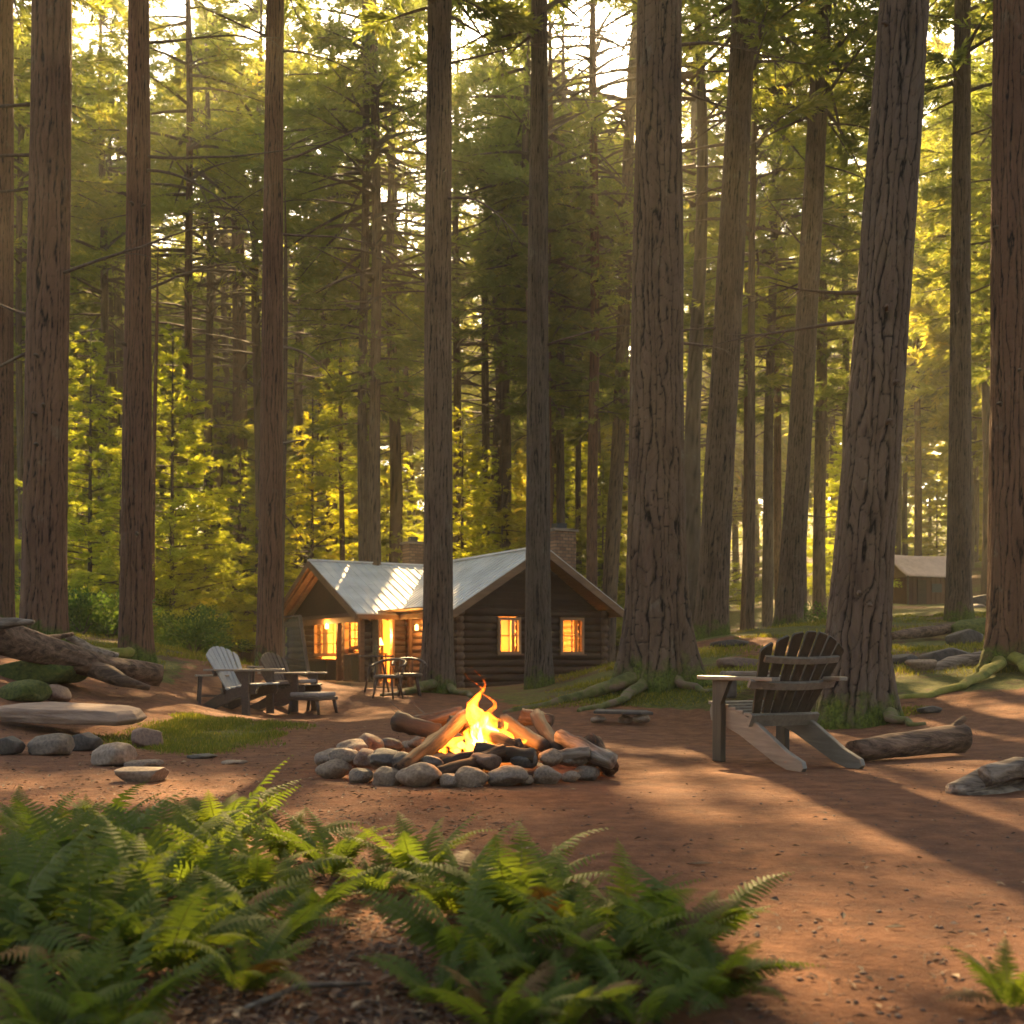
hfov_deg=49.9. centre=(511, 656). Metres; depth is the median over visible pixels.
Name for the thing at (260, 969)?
fern
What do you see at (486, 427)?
pine tree
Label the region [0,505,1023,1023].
ground
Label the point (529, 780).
fire ring stone
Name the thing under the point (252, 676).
side table
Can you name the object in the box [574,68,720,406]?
forest pine
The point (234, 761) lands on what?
boulder
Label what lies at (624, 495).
forest pine
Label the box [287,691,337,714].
footstool
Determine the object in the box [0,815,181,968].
fern
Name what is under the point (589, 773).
fire ring stone
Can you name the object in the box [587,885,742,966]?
fern
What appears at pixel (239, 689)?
slatted armchair
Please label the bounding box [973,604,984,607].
boulder
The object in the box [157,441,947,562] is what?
wood
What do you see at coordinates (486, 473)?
young conifer
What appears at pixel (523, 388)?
forest pine
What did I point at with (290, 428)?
understory conifer
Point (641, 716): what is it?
slate slab
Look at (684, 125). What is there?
forest pine
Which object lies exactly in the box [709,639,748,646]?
boulder
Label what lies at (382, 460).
forest pine
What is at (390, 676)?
tub chair
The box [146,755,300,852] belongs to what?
fern
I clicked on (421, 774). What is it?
fire ring stone
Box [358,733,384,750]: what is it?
fire ring stone
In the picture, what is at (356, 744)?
fire ring stone
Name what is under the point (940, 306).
forest pine
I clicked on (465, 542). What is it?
understory conifer
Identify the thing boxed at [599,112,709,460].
forest pine
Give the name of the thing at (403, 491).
forest pine
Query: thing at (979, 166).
forest pine
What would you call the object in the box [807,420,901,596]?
young conifer
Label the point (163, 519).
understory conifer
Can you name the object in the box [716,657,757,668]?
boulder
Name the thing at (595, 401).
pine tree
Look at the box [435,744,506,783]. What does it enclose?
firewood log
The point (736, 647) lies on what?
forest grass
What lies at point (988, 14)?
forest pine
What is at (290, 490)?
understory conifer
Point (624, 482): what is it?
forest pine
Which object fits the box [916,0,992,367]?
forest pine
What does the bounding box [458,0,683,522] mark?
pine tree
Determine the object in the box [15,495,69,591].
understory conifer
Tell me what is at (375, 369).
pine tree
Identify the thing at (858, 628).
pine tree
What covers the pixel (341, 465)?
pine tree
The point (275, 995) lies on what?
twig
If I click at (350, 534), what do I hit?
understory conifer
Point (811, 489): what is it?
forest pine
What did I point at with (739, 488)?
forest pine
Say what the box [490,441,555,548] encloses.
understory conifer
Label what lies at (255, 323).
forest pine
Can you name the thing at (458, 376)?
pine tree
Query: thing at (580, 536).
understory conifer
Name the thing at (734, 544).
forest pine
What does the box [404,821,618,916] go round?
fern
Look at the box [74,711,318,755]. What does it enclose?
grass patch
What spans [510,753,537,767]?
fire ring stone
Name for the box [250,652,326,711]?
slatted armchair
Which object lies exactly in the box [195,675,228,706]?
side table
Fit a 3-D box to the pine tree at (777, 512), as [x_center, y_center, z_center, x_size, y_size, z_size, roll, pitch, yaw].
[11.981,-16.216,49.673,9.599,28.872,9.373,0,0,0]
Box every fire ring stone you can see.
[314,748,334,764]
[315,759,352,778]
[328,748,357,764]
[336,739,367,750]
[349,768,372,782]
[353,748,373,767]
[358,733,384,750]
[367,753,378,768]
[370,748,398,766]
[372,766,400,785]
[382,738,403,750]
[391,751,407,764]
[395,762,441,786]
[402,741,412,752]
[407,736,425,748]
[421,755,443,765]
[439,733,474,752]
[440,773,457,786]
[455,766,488,787]
[471,752,501,770]
[487,765,528,785]
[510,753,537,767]
[519,775,533,784]
[533,765,561,783]
[538,748,562,766]
[559,758,575,765]
[560,770,580,781]
[572,758,587,766]
[574,765,599,780]
[585,749,610,766]
[598,767,615,776]
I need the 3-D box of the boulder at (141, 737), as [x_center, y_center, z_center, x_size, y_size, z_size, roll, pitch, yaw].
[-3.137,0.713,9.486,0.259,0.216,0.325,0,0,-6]
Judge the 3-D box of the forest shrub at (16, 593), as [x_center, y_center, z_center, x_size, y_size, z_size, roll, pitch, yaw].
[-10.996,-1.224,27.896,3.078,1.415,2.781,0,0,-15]
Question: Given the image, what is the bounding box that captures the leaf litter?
[0,675,1023,1023]
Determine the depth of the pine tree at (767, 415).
43.78 m
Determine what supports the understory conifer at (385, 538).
on the ground at (746, 773)
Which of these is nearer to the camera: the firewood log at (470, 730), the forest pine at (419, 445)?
the firewood log at (470, 730)
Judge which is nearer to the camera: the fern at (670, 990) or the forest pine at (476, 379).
the fern at (670, 990)
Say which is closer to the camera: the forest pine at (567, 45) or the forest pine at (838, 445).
the forest pine at (567, 45)
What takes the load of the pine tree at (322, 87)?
on the ground at (746, 773)
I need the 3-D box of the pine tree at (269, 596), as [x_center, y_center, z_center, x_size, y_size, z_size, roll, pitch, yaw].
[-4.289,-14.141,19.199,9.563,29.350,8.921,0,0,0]
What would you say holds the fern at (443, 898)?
on the ground at (746, 773)
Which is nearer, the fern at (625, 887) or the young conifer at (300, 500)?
the fern at (625, 887)
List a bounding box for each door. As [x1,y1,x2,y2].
[372,620,379,685]
[917,580,926,603]
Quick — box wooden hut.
[893,555,945,604]
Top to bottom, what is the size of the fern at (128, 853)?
0.319 m
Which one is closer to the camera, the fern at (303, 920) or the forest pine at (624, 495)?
the fern at (303, 920)
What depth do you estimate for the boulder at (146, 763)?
7.67 m
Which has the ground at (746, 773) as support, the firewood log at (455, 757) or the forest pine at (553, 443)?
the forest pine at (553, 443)
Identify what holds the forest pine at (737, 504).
on the ground at (746, 773)
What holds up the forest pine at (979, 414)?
on the ground at (746, 773)
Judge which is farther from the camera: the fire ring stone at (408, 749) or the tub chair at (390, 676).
the tub chair at (390, 676)
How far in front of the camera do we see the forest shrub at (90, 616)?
25.00 m
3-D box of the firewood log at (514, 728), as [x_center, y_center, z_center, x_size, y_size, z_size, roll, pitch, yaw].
[0.084,0.520,7.402,0.105,0.120,0.510,0,17,-33]
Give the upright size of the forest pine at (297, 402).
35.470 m
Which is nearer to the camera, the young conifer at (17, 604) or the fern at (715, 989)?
the fern at (715, 989)
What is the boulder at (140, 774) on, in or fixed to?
on the ground at (746, 773)
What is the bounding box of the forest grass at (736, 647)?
[73,610,1020,703]
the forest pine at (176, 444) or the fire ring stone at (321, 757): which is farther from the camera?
the forest pine at (176, 444)
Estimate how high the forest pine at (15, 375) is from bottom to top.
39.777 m
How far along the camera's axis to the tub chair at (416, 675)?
18.59 m
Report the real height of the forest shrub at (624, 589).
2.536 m
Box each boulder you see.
[0,661,86,683]
[0,679,52,701]
[0,736,25,754]
[27,733,74,754]
[47,684,70,701]
[72,732,103,750]
[91,742,137,765]
[114,767,168,781]
[124,759,164,766]
[131,728,163,746]
[187,753,217,758]
[221,760,247,763]
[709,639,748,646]
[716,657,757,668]
[892,654,917,664]
[905,659,936,670]
[917,706,941,712]
[918,648,968,661]
[945,629,982,645]
[951,617,985,634]
[973,594,986,605]
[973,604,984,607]
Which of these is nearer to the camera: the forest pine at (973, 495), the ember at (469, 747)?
the ember at (469, 747)
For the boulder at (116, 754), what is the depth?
7.71 m
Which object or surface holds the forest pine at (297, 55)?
on the ground at (746, 773)
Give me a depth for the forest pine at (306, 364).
71.23 m
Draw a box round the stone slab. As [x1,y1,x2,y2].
[0,702,146,725]
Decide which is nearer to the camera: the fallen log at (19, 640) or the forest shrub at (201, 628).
the fallen log at (19, 640)
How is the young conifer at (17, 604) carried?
on the ground at (746, 773)
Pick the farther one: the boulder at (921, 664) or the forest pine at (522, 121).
the forest pine at (522, 121)
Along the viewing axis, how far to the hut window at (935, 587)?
56.97 m
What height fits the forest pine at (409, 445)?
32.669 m
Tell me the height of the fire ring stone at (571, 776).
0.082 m
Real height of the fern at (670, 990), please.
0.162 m
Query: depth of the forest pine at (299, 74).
40.45 m
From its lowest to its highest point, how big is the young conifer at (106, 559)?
5.104 m
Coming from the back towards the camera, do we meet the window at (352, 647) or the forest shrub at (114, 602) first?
the window at (352, 647)
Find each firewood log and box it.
[390,711,441,737]
[392,709,470,769]
[414,706,462,726]
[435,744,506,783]
[440,738,523,764]
[447,715,519,747]
[473,742,536,762]
[499,713,549,751]
[517,708,554,726]
[530,708,564,749]
[554,729,617,768]
[556,746,590,761]
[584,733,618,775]
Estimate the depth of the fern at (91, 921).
2.70 m
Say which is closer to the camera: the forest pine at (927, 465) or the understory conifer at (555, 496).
the understory conifer at (555, 496)
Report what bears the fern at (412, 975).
on the ground at (746, 773)
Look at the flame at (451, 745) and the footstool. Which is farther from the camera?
the footstool
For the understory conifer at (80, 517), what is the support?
on the ground at (746, 773)
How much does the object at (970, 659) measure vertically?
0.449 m
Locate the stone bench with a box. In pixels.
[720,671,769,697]
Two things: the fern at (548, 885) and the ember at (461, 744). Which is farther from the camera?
the ember at (461, 744)
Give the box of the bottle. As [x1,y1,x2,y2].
[373,640,377,654]
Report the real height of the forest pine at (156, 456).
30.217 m
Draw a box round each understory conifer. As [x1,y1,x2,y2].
[14,439,93,617]
[14,447,17,528]
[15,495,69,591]
[68,435,169,627]
[155,478,215,609]
[155,488,168,602]
[162,490,182,553]
[214,450,293,615]
[234,419,350,652]
[246,412,315,610]
[249,470,309,593]
[284,509,309,592]
[308,392,406,557]
[338,516,357,560]
[345,500,357,560]
[346,478,417,562]
[380,504,407,554]
[404,499,423,538]
[415,491,423,534]
[453,419,525,558]
[464,486,492,544]
[464,488,493,552]
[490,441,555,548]
[516,474,570,546]
[564,448,601,569]
[570,453,627,643]
[582,511,624,598]
[755,500,782,580]
[901,462,976,555]
[901,471,914,554]
[979,459,982,560]
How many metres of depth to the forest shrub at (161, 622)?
28.86 m
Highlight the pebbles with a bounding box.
[0,683,1023,1023]
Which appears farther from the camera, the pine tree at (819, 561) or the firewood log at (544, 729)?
the pine tree at (819, 561)
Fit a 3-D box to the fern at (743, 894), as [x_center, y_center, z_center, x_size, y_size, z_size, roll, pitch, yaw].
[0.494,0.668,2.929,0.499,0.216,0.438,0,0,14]
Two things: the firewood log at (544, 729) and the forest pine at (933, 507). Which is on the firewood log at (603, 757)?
the firewood log at (544, 729)
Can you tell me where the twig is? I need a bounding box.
[243,981,371,1009]
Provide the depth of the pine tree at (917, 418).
71.82 m
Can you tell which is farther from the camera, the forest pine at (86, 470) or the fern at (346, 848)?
the forest pine at (86, 470)
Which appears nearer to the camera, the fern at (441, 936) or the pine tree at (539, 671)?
the fern at (441, 936)
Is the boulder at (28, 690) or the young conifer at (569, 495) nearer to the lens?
the boulder at (28, 690)
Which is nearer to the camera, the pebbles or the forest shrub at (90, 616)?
the pebbles
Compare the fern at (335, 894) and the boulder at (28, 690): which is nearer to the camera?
the fern at (335, 894)
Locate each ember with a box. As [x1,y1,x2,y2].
[457,741,465,748]
[466,744,473,750]
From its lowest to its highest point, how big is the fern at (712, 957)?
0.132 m
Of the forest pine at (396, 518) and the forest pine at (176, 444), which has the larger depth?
the forest pine at (176, 444)
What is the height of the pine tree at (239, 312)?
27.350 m
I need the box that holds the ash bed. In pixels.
[433,752,542,776]
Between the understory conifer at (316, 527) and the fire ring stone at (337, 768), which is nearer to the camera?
the fire ring stone at (337, 768)
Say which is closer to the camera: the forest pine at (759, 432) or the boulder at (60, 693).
the boulder at (60, 693)
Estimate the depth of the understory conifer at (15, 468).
52.96 m
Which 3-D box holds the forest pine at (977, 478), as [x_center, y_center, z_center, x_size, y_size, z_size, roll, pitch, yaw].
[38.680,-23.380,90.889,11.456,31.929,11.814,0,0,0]
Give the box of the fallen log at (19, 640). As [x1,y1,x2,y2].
[0,617,163,689]
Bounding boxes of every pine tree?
[0,0,112,616]
[0,0,273,642]
[13,0,200,586]
[14,0,156,600]
[70,0,309,608]
[96,0,355,663]
[103,0,286,615]
[118,255,191,630]
[153,62,295,645]
[178,0,435,665]
[222,0,488,681]
[240,66,416,559]
[244,0,489,561]
[244,192,331,644]
[296,332,388,562]
[346,67,465,465]
[352,0,548,697]
[368,28,551,558]
[391,0,695,689]
[395,32,577,548]
[451,0,634,527]
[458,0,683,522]
[474,0,688,574]
[477,0,709,586]
[502,0,793,712]
[507,0,722,662]
[601,0,841,639]
[611,19,803,430]
[613,0,878,631]
[682,0,991,627]
[682,37,864,629]
[683,43,864,604]
[684,23,862,626]
[702,0,929,729]
[741,8,927,615]
[762,27,936,454]
[782,406,843,621]
[845,0,992,621]
[857,165,976,555]
[899,0,1023,698]
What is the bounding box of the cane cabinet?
[342,654,358,680]
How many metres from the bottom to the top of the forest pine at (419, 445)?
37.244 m
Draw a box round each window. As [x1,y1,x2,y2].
[312,624,335,656]
[349,622,358,649]
[496,617,523,654]
[559,617,586,654]
[932,584,941,591]
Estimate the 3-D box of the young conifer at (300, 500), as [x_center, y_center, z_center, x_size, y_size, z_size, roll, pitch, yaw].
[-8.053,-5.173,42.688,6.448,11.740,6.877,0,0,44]
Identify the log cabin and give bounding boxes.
[283,523,623,688]
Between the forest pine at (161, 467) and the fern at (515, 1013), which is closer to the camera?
the fern at (515, 1013)
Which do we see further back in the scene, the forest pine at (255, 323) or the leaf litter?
the forest pine at (255, 323)
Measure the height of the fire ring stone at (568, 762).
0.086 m
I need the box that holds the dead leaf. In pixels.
[687,861,712,864]
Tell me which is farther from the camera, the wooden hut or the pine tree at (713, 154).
the wooden hut
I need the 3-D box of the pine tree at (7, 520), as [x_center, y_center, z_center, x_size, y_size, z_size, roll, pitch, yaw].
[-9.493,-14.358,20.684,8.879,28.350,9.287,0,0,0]
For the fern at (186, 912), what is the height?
0.256 m
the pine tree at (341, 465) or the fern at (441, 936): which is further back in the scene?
the pine tree at (341, 465)
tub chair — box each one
[369,658,406,699]
[391,657,426,695]
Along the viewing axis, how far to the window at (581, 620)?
30.70 m
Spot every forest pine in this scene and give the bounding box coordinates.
[13,12,123,496]
[13,18,115,424]
[13,98,123,456]
[14,0,124,176]
[14,0,219,533]
[14,8,161,568]
[14,8,168,538]
[14,15,27,460]
[14,228,107,490]
[69,11,214,496]
[72,144,178,517]
[79,301,184,497]
[95,214,202,517]
[97,3,291,532]
[105,7,297,588]
[123,62,320,589]
[151,0,361,662]
[151,7,317,486]
[151,74,313,589]
[153,222,202,516]
[178,45,357,509]
[181,210,314,529]
[193,127,386,526]
[197,0,409,567]
[225,0,412,547]
[240,0,470,561]
[260,249,419,508]
[263,0,518,562]
[283,56,471,509]
[291,209,419,543]
[318,32,483,533]
[351,444,421,536]
[353,141,488,527]
[381,306,422,533]
[386,218,493,500]
[397,0,611,550]
[410,0,585,515]
[411,0,633,404]
[414,62,566,533]
[417,43,612,526]
[451,228,569,526]
[452,298,490,504]
[461,86,613,522]
[472,298,630,514]
[475,15,634,506]
[481,1,723,574]
[493,37,630,528]
[509,165,613,514]
[519,0,857,621]
[564,95,709,504]
[564,102,684,600]
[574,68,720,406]
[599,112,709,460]
[603,353,685,523]
[604,84,763,500]
[622,403,685,524]
[683,195,761,512]
[683,234,762,516]
[683,265,790,582]
[684,321,787,583]
[685,274,789,527]
[702,124,856,588]
[702,318,791,581]
[737,360,765,571]
[743,77,925,585]
[759,260,842,514]
[759,291,839,522]
[760,252,841,508]
[763,122,863,580]
[790,194,911,460]
[826,126,948,555]
[832,143,975,554]
[852,3,992,594]
[901,394,948,528]
[901,414,943,535]
[903,49,982,569]
[904,19,992,467]
[907,442,947,555]
[913,9,991,386]
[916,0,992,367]
[921,330,982,561]
[928,40,991,412]
[931,200,981,432]
[935,396,982,561]
[937,138,990,364]
[971,255,980,405]
[974,8,992,48]
[975,58,991,207]
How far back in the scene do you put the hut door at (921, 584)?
56.73 m
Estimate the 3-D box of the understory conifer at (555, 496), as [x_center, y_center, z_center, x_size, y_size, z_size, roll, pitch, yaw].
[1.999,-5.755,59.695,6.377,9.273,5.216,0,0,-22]
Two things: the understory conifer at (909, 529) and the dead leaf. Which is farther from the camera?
the understory conifer at (909, 529)
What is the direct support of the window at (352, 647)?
in the log cabin
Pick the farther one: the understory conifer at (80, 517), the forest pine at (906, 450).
the forest pine at (906, 450)
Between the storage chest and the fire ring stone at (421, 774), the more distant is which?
the storage chest
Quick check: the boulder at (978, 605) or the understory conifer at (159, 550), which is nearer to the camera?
the boulder at (978, 605)
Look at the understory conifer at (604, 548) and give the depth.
57.89 m
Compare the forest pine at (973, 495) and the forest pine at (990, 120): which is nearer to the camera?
the forest pine at (990, 120)
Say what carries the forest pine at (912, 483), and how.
on the ground at (746, 773)
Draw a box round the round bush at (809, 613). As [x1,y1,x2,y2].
[804,600,827,622]
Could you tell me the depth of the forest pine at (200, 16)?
69.09 m
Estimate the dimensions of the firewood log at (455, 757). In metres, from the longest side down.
0.574 x 0.112 x 0.104 m
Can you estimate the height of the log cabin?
5.160 m
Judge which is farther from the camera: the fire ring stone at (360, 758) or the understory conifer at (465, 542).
the understory conifer at (465, 542)
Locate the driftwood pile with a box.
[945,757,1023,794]
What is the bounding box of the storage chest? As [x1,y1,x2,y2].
[308,659,335,679]
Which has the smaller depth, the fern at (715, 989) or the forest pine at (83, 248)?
the fern at (715, 989)
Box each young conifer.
[14,325,192,611]
[15,419,114,617]
[69,453,181,626]
[79,322,257,633]
[155,450,256,644]
[184,445,286,660]
[226,377,357,652]
[381,449,423,562]
[405,407,522,559]
[464,424,525,552]
[553,417,626,618]
[700,473,761,609]
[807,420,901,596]
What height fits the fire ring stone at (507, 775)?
0.135 m
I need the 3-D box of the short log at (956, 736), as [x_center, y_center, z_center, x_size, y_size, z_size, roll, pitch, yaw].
[3.041,0.623,8.437,1.127,0.331,0.230,0,0,-23]
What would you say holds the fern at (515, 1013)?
on the ground at (746, 773)
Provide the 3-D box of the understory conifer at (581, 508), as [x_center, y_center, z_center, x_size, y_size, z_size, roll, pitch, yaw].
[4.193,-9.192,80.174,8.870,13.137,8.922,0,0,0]
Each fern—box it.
[0,786,95,835]
[0,796,123,849]
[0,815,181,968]
[0,819,105,887]
[0,829,183,977]
[0,831,181,929]
[0,931,194,1023]
[2,790,200,880]
[15,782,167,838]
[19,905,247,1023]
[20,814,198,935]
[63,856,285,975]
[64,806,215,859]
[74,795,260,898]
[90,801,205,842]
[103,787,287,873]
[134,833,320,944]
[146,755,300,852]
[158,809,356,902]
[168,917,318,995]
[201,870,359,951]
[233,799,362,859]
[242,848,385,916]
[264,806,400,877]
[329,849,432,896]
[342,810,495,884]
[353,844,597,969]
[355,914,538,1004]
[381,819,530,916]
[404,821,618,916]
[407,938,589,1023]
[441,888,612,988]
[461,948,644,1023]
[482,839,644,940]
[498,879,710,983]
[527,838,704,933]
[546,936,724,1023]
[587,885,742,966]
[589,906,823,1017]
[600,858,793,945]
[660,927,787,1002]
[935,936,1023,1009]
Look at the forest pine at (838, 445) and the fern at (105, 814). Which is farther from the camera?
the forest pine at (838, 445)
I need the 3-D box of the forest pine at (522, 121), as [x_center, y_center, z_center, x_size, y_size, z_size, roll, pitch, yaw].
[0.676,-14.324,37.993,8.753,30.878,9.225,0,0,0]
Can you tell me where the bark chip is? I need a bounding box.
[885,924,905,927]
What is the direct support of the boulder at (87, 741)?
on the ground at (746, 773)
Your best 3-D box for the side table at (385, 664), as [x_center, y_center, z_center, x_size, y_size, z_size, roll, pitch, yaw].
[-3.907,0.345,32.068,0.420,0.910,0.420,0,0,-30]
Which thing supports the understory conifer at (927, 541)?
on the ground at (746, 773)
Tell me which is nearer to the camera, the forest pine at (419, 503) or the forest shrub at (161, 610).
the forest shrub at (161, 610)
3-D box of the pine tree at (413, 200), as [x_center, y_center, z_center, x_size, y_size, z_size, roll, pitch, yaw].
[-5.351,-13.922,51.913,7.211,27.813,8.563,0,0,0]
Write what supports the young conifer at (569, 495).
on the ground at (746, 773)
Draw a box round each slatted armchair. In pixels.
[203,646,284,715]
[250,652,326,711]
[697,631,864,771]
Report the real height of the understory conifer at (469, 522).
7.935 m
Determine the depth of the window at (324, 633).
34.57 m
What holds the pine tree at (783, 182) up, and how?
on the ground at (746, 773)
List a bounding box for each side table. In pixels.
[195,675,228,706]
[247,666,263,682]
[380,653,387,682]
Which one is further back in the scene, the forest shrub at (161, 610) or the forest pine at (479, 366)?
the forest pine at (479, 366)
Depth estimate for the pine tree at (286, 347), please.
24.00 m
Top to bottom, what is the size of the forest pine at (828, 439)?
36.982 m
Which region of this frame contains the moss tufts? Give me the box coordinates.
[512,684,927,715]
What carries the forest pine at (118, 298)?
on the ground at (746, 773)
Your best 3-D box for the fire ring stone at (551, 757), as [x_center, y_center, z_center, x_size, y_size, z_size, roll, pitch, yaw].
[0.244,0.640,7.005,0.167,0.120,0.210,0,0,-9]
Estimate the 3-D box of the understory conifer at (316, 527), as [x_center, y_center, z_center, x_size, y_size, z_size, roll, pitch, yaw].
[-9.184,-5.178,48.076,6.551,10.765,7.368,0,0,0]
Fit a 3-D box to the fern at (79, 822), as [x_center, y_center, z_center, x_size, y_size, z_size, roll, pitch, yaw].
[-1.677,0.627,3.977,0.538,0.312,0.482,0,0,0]
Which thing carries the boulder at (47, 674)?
on the ground at (746, 773)
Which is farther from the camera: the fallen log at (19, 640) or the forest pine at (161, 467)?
the forest pine at (161, 467)
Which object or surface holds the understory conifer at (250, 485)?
on the ground at (746, 773)
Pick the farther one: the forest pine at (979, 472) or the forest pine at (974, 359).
the forest pine at (979, 472)
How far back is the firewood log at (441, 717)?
8.01 m
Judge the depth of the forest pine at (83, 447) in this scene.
69.98 m
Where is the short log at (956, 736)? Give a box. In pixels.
[845,715,972,761]
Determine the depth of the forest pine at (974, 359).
62.15 m
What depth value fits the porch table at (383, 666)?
18.56 m
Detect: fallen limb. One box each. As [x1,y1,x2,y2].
[66,635,118,657]
[891,623,953,639]
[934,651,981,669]
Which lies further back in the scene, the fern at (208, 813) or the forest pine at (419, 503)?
the forest pine at (419, 503)
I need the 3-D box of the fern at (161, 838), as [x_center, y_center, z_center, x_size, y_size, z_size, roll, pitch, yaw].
[-1.068,0.623,3.558,0.612,0.306,0.646,0,0,0]
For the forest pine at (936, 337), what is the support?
on the ground at (746, 773)
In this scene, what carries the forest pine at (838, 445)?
on the ground at (746, 773)
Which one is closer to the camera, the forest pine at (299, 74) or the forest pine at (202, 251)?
the forest pine at (299, 74)
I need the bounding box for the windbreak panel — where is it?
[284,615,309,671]
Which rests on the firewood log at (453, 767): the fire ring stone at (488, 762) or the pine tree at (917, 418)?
the fire ring stone at (488, 762)
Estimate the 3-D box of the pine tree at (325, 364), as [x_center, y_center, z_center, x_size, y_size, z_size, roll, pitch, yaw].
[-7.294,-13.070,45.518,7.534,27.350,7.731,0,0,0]
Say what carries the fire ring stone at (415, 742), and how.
on the fire ring stone at (408, 749)
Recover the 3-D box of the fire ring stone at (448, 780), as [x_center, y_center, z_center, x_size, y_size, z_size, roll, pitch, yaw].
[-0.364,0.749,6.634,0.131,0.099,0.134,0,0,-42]
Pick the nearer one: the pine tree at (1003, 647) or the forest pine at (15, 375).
the pine tree at (1003, 647)
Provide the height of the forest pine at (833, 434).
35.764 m
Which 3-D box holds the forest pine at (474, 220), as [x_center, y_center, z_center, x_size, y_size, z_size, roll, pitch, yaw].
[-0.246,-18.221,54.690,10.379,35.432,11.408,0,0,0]
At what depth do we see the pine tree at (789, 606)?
27.76 m
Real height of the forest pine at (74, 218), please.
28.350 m
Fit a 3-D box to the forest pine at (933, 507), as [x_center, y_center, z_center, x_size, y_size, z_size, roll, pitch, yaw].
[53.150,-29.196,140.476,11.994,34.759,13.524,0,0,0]
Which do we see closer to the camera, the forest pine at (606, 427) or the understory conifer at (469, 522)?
the understory conifer at (469, 522)
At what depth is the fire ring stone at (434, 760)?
6.85 m
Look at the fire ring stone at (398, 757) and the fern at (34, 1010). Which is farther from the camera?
the fire ring stone at (398, 757)
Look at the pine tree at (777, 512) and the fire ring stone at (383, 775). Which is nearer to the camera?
the fire ring stone at (383, 775)
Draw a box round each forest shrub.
[15,578,118,633]
[68,585,163,638]
[68,588,118,636]
[93,612,191,640]
[153,621,215,650]
[154,602,235,653]
[155,595,192,634]
[189,633,252,656]
[618,579,731,620]
[734,577,773,597]
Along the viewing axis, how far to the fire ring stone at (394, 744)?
7.96 m
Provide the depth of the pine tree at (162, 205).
37.64 m
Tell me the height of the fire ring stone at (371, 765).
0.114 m
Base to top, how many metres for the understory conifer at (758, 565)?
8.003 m
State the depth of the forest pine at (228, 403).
57.12 m
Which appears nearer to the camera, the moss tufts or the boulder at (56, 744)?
the boulder at (56, 744)
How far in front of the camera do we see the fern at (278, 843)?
4.16 m
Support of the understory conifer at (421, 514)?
on the ground at (746, 773)
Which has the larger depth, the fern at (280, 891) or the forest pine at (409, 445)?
the forest pine at (409, 445)
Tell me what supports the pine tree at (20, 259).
on the ground at (746, 773)
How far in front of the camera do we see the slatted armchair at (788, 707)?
7.95 m
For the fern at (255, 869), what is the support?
on the ground at (746, 773)
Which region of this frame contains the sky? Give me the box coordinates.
[14,0,992,512]
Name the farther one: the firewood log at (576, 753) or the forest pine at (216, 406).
the forest pine at (216, 406)
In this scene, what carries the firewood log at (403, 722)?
on the fire ring stone at (394, 744)
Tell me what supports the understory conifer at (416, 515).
on the ground at (746, 773)
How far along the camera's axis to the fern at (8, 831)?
3.73 m
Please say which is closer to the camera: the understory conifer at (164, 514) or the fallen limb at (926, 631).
the fallen limb at (926, 631)
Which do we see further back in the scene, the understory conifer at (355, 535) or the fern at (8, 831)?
the understory conifer at (355, 535)
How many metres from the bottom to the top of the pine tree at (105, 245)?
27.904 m
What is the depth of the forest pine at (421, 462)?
92.49 m
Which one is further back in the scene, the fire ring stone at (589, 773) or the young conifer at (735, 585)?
the young conifer at (735, 585)
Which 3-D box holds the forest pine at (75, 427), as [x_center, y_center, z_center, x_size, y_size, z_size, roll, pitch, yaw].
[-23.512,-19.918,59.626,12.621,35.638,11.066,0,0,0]
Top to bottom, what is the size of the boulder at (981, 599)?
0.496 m
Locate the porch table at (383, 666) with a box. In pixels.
[358,655,393,691]
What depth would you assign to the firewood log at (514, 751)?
6.90 m
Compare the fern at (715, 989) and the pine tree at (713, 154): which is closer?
the fern at (715, 989)
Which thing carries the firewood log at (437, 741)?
on the fire ring stone at (383, 775)
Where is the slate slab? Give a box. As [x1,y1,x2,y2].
[590,709,652,723]
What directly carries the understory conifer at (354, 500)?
on the ground at (746, 773)
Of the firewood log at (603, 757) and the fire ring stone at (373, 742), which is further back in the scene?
the fire ring stone at (373, 742)
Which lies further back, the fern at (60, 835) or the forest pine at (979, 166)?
the forest pine at (979, 166)
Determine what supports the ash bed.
on the ground at (746, 773)
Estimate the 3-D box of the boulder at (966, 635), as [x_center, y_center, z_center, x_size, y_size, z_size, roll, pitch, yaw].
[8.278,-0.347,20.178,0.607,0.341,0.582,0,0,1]
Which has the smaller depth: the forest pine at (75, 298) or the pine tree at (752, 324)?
the pine tree at (752, 324)
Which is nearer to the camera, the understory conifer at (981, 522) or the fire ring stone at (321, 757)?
the fire ring stone at (321, 757)
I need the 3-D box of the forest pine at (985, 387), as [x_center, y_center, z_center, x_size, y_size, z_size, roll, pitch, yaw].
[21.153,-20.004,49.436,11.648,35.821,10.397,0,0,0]
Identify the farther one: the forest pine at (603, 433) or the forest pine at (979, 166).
the forest pine at (603, 433)
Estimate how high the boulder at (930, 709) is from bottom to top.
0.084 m
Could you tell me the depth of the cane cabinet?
31.32 m
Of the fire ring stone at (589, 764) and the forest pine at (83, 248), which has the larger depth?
the forest pine at (83, 248)

